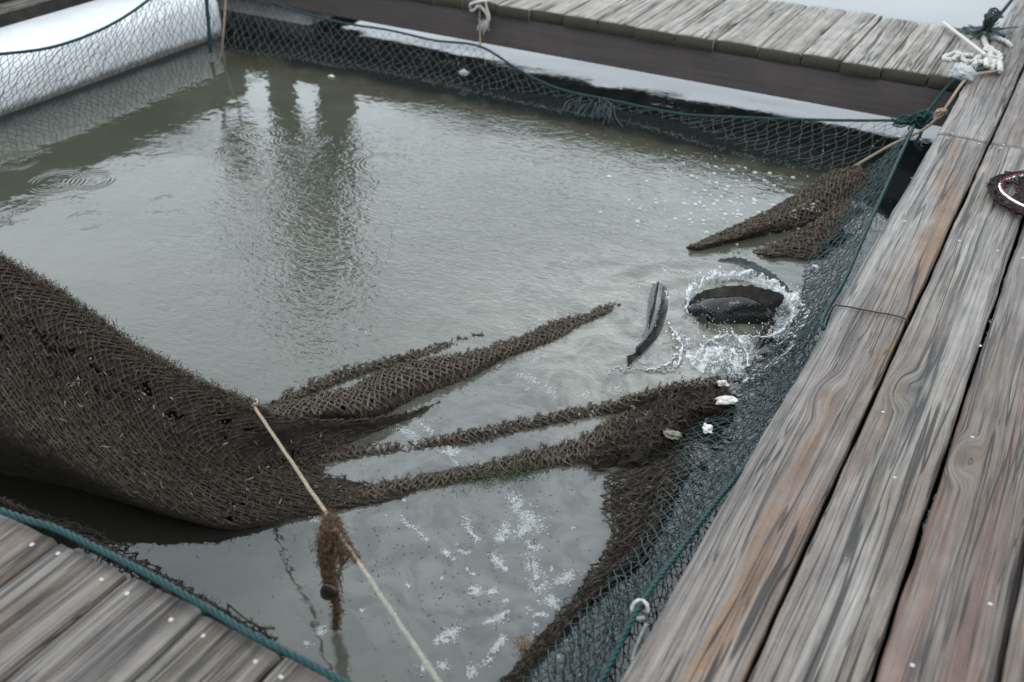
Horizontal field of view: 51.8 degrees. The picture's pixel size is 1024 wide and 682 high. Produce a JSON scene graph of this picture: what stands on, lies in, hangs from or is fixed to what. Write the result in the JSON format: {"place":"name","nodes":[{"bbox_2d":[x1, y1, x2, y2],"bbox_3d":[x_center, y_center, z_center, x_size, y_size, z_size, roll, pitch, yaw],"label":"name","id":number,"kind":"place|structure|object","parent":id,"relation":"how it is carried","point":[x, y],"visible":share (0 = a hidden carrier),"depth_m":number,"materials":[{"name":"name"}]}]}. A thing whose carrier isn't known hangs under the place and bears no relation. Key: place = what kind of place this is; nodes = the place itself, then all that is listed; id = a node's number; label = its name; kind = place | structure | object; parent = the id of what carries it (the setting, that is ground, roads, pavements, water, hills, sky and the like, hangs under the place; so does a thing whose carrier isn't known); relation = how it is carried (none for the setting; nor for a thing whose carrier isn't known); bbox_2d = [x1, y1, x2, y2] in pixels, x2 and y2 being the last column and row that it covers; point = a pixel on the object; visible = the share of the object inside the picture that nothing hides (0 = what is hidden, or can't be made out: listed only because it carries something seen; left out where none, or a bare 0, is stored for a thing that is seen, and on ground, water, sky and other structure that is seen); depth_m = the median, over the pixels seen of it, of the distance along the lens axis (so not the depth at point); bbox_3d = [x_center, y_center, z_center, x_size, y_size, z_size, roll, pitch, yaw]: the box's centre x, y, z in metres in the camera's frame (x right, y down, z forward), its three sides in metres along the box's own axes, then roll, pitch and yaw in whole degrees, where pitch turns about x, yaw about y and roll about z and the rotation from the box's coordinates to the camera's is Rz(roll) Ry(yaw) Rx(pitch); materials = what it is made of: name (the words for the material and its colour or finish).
{"place":"outdoors","nodes":[
{"label":"outdoors","id":0,"kind":"place"},
{"bbox_2d":[0,0,1023,681],"bbox_3d":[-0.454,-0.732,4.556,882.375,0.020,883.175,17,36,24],"label":"water","id":1,"kind":"structure","parent":0,"point":[262,228],"depth_m":3.86,"materials":[{"name":"grey liquid"}]},
{"bbox_2d":[0,0,221,115],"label":"foam float","id":2,"kind":"object","parent":1,"relation":"on","point":[61,26],"visible":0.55,"depth_m":5.46,"materials":[{"name":"white plastic"}]},
{"bbox_2d":[0,0,93,27],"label":"timber platform","id":3,"kind":"structure","parent":2,"relation":"on","point":[14,11],"depth_m":5.43,"materials":[{"name":"grey wood"}]},
{"bbox_2d":[0,515,332,681],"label":"wooden walkway","id":4,"kind":"structure","parent":1,"relation":"on","point":[67,614],"depth_m":1.94,"materials":[{"name":"grey wood"}]},
{"bbox_2d":[217,0,332,24],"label":"foam float","id":5,"kind":"object","parent":1,"relation":"on","point":[277,10],"visible":0.12,"depth_m":6.48,"materials":[{"name":"grey plastic"}]},
{"bbox_2d":[250,0,990,126],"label":"wooden walkway","id":6,"kind":"structure","parent":5,"relation":"on","point":[871,63],"depth_m":5.28,"materials":[{"name":"grey wood"}]},
{"bbox_2d":[478,3,480,44],"bbox_3d":[-0.169,-1.662,5.573,0.016,0.235,0.245,0,33,-2],"label":"cord","id":7,"kind":"object","parent":6,"relation":"hanging from","point":[479,10],"visible":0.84,"depth_m":5.67,"materials":[{"name":"beige fabric"}]},
{"bbox_2d":[469,0,490,35],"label":"white rope","id":8,"kind":"object","parent":6,"relation":"hanging from","point":[484,25],"visible":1,"depth_m":5.62,"materials":[{"name":"white fabric"}]},
{"bbox_2d":[197,308,731,681],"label":"floating debris","id":9,"kind":"object","parent":1,"relation":"on","point":[445,549],"visible":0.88,"depth_m":2.59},
{"bbox_2d":[0,0,933,681],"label":"pen net","id":10,"kind":"object","parent":1,"relation":"in","point":[192,464],"visible":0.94,"depth_m":2.81,"materials":[{"name":"brown fabric"}]},
{"bbox_2d":[220,0,226,56],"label":"cord","id":11,"kind":"object","parent":10,"relation":"attached to","point":[223,31],"visible":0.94,"depth_m":5.73,"materials":[{"name":"beige fabric"}]},
{"bbox_2d":[250,398,441,681],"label":"cord","id":12,"kind":"object","parent":10,"relation":"attached to","point":[413,644],"visible":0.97,"depth_m":2.01,"materials":[{"name":"beige fabric"}]},
{"bbox_2d":[308,509,363,634],"bbox_3d":[-0.367,0.532,2.238,0.107,0.371,0.230,-8,34,-13],"label":"hanging weed","id":13,"kind":"object","parent":12,"relation":"hanging from","point":[328,540],"visible":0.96,"depth_m":2.22,"materials":[{"name":"brown plant"}]},
{"bbox_2d":[320,584,337,600],"bbox_3d":[-0.394,0.543,2.273,0.050,0.053,0.018,17,36,24],"label":"mussel","id":14,"kind":"object","parent":13,"relation":"in","point":[328,592],"visible":1,"depth_m":2.26,"materials":[{"name":"black"}]},
{"bbox_2d":[663,428,681,440],"bbox_3d":[0.444,0.258,2.919,0.056,0.022,0.048,17,36,24],"label":"oyster shell","id":15,"kind":"object","parent":10,"relation":"on","point":[670,434],"visible":1,"depth_m":2.91},
{"bbox_2d":[702,423,712,433],"bbox_3d":[0.543,0.245,2.930,0.031,0.022,0.048,-2,33,-4],"label":"oyster shell","id":16,"kind":"object","parent":10,"relation":"on","point":[707,428],"visible":1,"depth_m":2.92},
{"bbox_2d":[717,380,729,386],"bbox_3d":[0.630,0.127,3.147,0.039,0.022,0.026,9,33,12],"label":"oyster shell","id":17,"kind":"object","parent":10,"relation":"on","point":[720,383],"visible":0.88,"depth_m":3.14},
{"bbox_2d":[715,395,738,404],"bbox_3d":[0.616,0.172,3.030,0.072,0.028,0.041,-3,33,-7],"label":"oyster shell","id":18,"kind":"object","parent":10,"relation":"on","point":[726,400],"visible":1,"depth_m":3.02},
{"bbox_2d":[845,70,996,173],"bbox_3d":[1.828,-0.921,4.563,0.854,0.346,0.178,-16,36,-25],"label":"cord","id":19,"kind":"object","parent":10,"relation":"attached to","point":[940,113],"visible":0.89,"depth_m":4.48,"materials":[{"name":"beige fabric"}]},
{"bbox_2d":[927,67,989,110],"bbox_3d":[1.940,-1.105,4.660,0.511,0.152,0.057,-21,39,-30],"label":"green rope","id":20,"kind":"object","parent":10,"relation":"attached to","point":[939,96],"visible":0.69,"depth_m":4.65,"materials":[{"name":"green fabric"}]},
{"bbox_2d":[949,62,977,81],"bbox_3d":[1.978,-1.176,4.628,0.118,0.078,0.094,17,36,24],"label":"plastic bag","id":21,"kind":"object","parent":20,"relation":"attached to","point":[960,71],"visible":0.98,"depth_m":4.61,"materials":[{"name":"white plastic"}]},
{"bbox_2d":[626,282,667,365],"bbox_3d":[0.493,-0.078,3.663,0.126,0.253,0.807,7,33,9],"label":"fish","id":22,"kind":"object","parent":1,"relation":"in","point":[656,312],"visible":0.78,"depth_m":3.49},
{"bbox_2d":[686,335,750,382],"bbox_3d":[0.660,-0.038,3.486,0.508,0.061,0.803,17,36,24],"label":"froth","id":23,"kind":"object","parent":1,"relation":"on","point":[720,350],"visible":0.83,"depth_m":3.34,"materials":[{"name":"liquid"}]},
{"bbox_2d":[643,266,819,384],"bbox_3d":[0.832,-0.045,3.427,0.977,0.130,0.758,17,36,24],"label":"splash","id":24,"kind":"object","parent":1,"relation":"on","point":[716,337],"visible":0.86,"depth_m":3.46,"materials":[{"name":"liquid"}]},
{"bbox_2d":[685,285,783,328],"bbox_3d":[0.773,-0.057,3.605,0.459,0.330,0.198,-1,33,-4],"label":"fish","id":25,"kind":"object","parent":1,"relation":"in","point":[751,304],"visible":0.51,"depth_m":3.51},
{"bbox_2d":[718,256,788,288],"bbox_3d":[0.877,-0.178,3.839,0.138,0.173,0.570,-26,42,-36],"label":"fish","id":26,"kind":"object","parent":1,"relation":"in","point":[754,266],"visible":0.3,"depth_m":3.85},
{"bbox_2d":[756,320,775,348],"bbox_3d":[0.862,-0.015,3.510,0.047,0.082,0.270,17,36,24],"label":"fish","id":27,"kind":"object","parent":1,"relation":"on","point":[763,341],"visible":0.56,"depth_m":3.46},
{"bbox_2d":[621,0,1023,681],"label":"wooden walkway","id":28,"kind":"structure","parent":1,"relation":"on","point":[959,614],"depth_m":2.33,"materials":[{"name":"brown wood"}]},
{"bbox_2d":[825,304,907,328],"bbox_3d":[0.995,-0.059,2.958,0.217,0.068,0.024,10,34,13],"label":"wire","id":29,"kind":"object","parent":28,"relation":"attached to","point":[834,305],"visible":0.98,"depth_m":2.94,"materials":[{"name":"grey metal"}]},
{"bbox_2d":[942,21,1012,73],"bbox_3d":[2.176,-1.405,5.008,0.378,0.060,0.677,17,36,24],"label":"knotted rope","id":30,"kind":"object","parent":28,"relation":"on","point":[991,57],"visible":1,"depth_m":4.86,"materials":[{"name":"white fabric"}]},
{"bbox_2d":[956,7,1018,39],"bbox_3d":[2.329,-1.595,5.172,0.238,0.198,0.487,23,39,31],"label":"net bundle","id":31,"kind":"object","parent":28,"relation":"on","point":[991,18],"visible":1,"depth_m":5.14,"materials":[{"name":"green fabric"}]},
{"bbox_2d":[986,170,1023,216],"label":"landing net","id":32,"kind":"object","parent":28,"relation":"on","point":[998,188],"visible":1,"depth_m":3.58,"materials":[{"name":"fabric"}]},
{"bbox_2d":[1000,0,1012,15],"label":"blue rope","id":33,"kind":"object","parent":28,"relation":"attached to","point":[1006,6],"visible":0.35,"depth_m":5.81,"materials":[{"name":"fabric"}]},
{"bbox_2d":[509,634,535,651],"bbox_3d":[0.025,0.676,2.341,0.058,0.038,0.058,-2,33,-5],"label":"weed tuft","id":34,"kind":"object","parent":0,"point":[523,645],"visible":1,"depth_m":2.34,"materials":[{"name":"brown plant"}]}
]}

